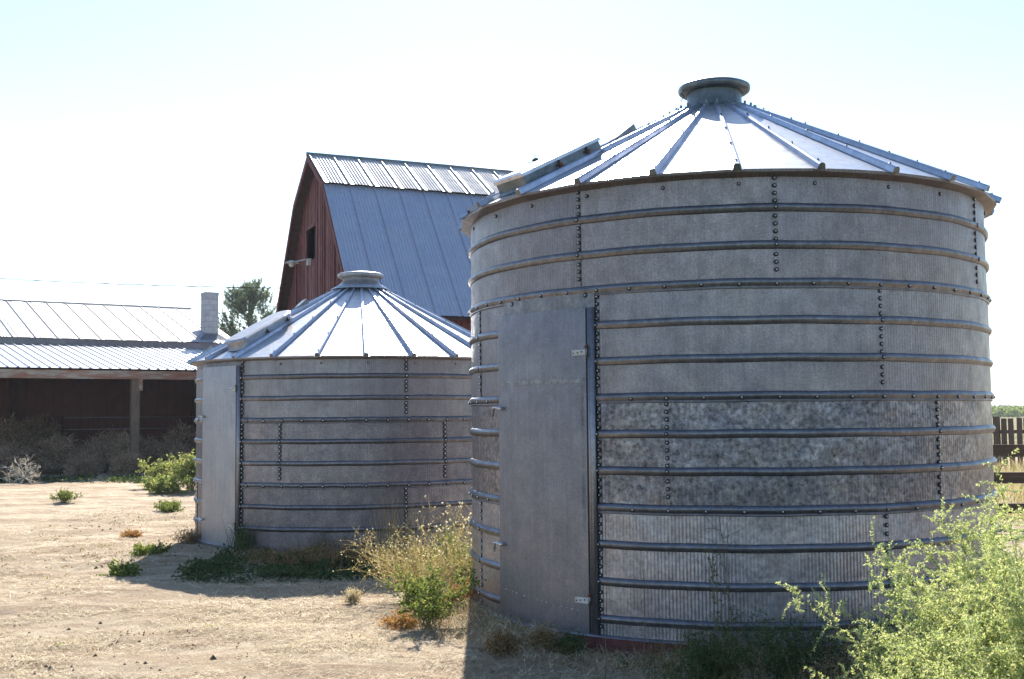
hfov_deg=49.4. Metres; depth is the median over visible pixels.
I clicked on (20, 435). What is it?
tumbleweed
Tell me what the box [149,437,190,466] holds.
tumbleweed
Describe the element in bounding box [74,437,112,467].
tumbleweed
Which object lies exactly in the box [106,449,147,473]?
tumbleweed
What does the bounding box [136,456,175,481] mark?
green weed
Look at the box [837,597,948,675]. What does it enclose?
shaded weed
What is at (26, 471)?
tumbleweed
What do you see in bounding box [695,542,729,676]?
dry stalk
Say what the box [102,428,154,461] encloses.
tumbleweed
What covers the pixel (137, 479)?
shade weeds
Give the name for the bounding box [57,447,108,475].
tumbleweed
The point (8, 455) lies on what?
tumbleweed
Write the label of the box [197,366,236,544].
door
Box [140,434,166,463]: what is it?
tumbleweed
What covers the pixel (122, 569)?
yard weed
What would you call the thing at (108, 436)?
tumbleweed
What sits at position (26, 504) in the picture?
ground
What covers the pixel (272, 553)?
brown grass
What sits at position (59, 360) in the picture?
pole shed
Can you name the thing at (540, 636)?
yard weed
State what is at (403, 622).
yard weed
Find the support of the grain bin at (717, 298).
on the ground at (26, 504)
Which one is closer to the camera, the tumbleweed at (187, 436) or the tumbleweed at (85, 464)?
the tumbleweed at (85, 464)
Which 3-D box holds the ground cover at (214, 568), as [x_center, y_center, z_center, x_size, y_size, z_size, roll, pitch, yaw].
[-2.129,2.374,11.967,2.559,0.212,2.383,0,-4,0]
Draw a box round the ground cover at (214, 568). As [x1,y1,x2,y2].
[170,543,436,583]
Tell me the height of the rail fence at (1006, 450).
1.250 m
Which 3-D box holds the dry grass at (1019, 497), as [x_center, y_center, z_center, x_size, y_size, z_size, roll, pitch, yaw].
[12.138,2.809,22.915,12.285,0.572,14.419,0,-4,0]
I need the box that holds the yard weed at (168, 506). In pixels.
[153,498,183,511]
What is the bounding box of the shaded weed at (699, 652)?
[609,618,791,678]
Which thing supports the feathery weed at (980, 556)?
on the ground at (26, 504)
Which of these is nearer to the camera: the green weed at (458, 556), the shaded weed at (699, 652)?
the shaded weed at (699, 652)
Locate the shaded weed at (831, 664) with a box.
[791,622,941,678]
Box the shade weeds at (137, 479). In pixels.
[0,473,179,483]
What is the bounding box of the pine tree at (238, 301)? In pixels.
[218,276,276,336]
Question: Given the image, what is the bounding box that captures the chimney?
[191,292,226,342]
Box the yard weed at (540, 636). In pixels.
[521,623,560,652]
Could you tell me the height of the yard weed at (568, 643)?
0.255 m
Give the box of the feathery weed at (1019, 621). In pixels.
[835,447,1023,678]
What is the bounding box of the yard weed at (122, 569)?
[96,557,142,576]
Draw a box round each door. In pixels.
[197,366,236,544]
[492,308,590,633]
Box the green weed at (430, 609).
[381,554,488,628]
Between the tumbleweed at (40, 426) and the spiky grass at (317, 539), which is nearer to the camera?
the spiky grass at (317, 539)
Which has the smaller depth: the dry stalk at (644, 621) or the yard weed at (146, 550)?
the dry stalk at (644, 621)
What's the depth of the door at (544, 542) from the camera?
8.01 m
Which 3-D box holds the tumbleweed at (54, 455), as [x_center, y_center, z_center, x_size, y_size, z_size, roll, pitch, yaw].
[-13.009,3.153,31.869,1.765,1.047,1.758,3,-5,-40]
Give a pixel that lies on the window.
(313, 224)
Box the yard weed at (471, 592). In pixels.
[428,577,474,605]
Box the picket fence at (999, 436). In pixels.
[992,416,1023,467]
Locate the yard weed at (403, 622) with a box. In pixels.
[376,605,422,630]
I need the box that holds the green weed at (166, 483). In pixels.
[136,471,192,493]
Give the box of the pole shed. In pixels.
[0,299,229,473]
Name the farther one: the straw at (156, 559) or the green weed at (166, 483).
the green weed at (166, 483)
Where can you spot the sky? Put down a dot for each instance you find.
(146, 142)
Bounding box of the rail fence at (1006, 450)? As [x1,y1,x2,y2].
[993,444,1023,512]
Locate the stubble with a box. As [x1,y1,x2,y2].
[0,579,694,678]
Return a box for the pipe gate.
[61,416,195,469]
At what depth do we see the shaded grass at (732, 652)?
6.99 m
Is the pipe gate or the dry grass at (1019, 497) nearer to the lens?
the dry grass at (1019, 497)
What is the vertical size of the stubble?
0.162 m
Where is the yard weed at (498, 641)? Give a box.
[478,622,531,657]
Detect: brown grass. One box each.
[231,540,338,566]
[256,532,412,568]
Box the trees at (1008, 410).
[992,404,1023,417]
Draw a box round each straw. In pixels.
[0,506,469,621]
[0,602,746,678]
[411,640,872,678]
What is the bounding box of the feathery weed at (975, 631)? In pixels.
[776,487,1023,678]
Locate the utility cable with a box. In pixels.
[0,278,282,287]
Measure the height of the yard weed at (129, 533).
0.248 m
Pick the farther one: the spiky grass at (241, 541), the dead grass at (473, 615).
the spiky grass at (241, 541)
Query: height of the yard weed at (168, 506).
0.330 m
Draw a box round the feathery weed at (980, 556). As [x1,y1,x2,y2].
[862,515,1019,632]
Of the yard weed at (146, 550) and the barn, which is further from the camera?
the barn
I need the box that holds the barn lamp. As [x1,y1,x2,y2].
[285,258,310,266]
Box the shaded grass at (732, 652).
[605,594,968,678]
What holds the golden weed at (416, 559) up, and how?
on the ground at (26, 504)
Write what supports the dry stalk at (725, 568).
on the ground at (26, 504)
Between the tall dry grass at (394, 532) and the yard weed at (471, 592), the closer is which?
the yard weed at (471, 592)
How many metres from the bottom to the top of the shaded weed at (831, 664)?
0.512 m
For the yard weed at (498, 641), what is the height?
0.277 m
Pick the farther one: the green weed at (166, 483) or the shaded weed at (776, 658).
the green weed at (166, 483)
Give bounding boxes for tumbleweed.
[0,409,46,452]
[0,438,37,475]
[0,453,41,483]
[22,413,67,446]
[29,432,82,468]
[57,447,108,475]
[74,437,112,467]
[81,424,125,450]
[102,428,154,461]
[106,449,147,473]
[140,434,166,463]
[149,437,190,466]
[159,419,195,455]
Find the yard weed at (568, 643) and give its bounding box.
[547,627,590,660]
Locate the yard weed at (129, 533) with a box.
[120,527,143,536]
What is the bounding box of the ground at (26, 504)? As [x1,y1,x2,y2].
[0,416,1023,678]
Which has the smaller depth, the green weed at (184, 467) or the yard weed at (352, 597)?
the yard weed at (352, 597)
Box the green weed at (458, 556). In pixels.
[420,515,472,587]
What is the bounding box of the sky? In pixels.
[0,0,1023,406]
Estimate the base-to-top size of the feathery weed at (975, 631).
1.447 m
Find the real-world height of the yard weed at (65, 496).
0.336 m
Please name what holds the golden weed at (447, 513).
on the ground at (26, 504)
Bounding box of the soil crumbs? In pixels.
[1,506,576,678]
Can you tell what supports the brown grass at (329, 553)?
on the ground at (26, 504)
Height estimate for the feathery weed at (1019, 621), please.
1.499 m
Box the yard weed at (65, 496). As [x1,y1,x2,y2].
[50,486,83,502]
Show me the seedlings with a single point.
(166, 565)
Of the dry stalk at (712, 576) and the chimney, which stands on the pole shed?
the chimney
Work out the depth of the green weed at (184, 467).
24.22 m
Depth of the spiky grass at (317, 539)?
12.63 m
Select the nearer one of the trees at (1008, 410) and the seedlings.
the seedlings
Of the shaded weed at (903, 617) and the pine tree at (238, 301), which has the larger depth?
the pine tree at (238, 301)
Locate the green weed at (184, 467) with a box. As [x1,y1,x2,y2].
[164,449,195,489]
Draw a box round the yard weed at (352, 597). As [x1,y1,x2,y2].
[340,587,364,604]
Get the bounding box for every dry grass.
[366,490,424,562]
[994,457,1023,520]
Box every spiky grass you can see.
[222,519,259,550]
[292,519,333,550]
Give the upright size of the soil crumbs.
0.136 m
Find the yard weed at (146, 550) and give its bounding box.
[129,540,173,555]
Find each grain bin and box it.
[186,271,471,551]
[457,76,1004,659]
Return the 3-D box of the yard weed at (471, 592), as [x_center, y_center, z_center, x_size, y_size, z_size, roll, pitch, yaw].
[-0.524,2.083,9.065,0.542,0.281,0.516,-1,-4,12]
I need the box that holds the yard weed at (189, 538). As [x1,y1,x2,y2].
[170,526,201,543]
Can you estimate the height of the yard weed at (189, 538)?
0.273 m
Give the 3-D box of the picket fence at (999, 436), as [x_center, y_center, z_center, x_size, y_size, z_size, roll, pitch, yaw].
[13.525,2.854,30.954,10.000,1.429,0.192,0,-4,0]
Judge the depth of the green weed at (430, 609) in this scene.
8.41 m
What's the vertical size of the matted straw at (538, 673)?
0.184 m
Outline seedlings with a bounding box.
[0,514,570,678]
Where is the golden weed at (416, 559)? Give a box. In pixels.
[332,521,474,604]
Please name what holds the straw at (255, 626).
on the ground at (26, 504)
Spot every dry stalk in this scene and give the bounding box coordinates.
[641,555,644,675]
[692,502,766,662]
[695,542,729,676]
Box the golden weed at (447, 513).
[404,495,471,580]
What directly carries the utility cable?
attached to the barn
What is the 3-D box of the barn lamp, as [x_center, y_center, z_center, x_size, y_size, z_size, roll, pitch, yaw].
[-5.962,-2.138,30.971,0.730,0.260,0.395,1,-4,-27]
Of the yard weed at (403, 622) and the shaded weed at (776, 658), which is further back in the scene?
the yard weed at (403, 622)
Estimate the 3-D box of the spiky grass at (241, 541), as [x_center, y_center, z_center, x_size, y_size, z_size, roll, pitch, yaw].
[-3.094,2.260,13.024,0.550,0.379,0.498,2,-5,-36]
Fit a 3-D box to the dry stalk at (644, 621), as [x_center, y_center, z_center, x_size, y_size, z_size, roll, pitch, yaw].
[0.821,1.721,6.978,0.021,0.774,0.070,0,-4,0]
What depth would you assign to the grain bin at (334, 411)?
13.09 m
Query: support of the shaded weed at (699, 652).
on the ground at (26, 504)
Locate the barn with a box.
[276,152,514,330]
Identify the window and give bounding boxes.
[305,223,315,262]
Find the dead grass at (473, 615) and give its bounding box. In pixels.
[391,585,776,678]
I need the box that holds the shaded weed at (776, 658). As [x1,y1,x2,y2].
[706,602,869,678]

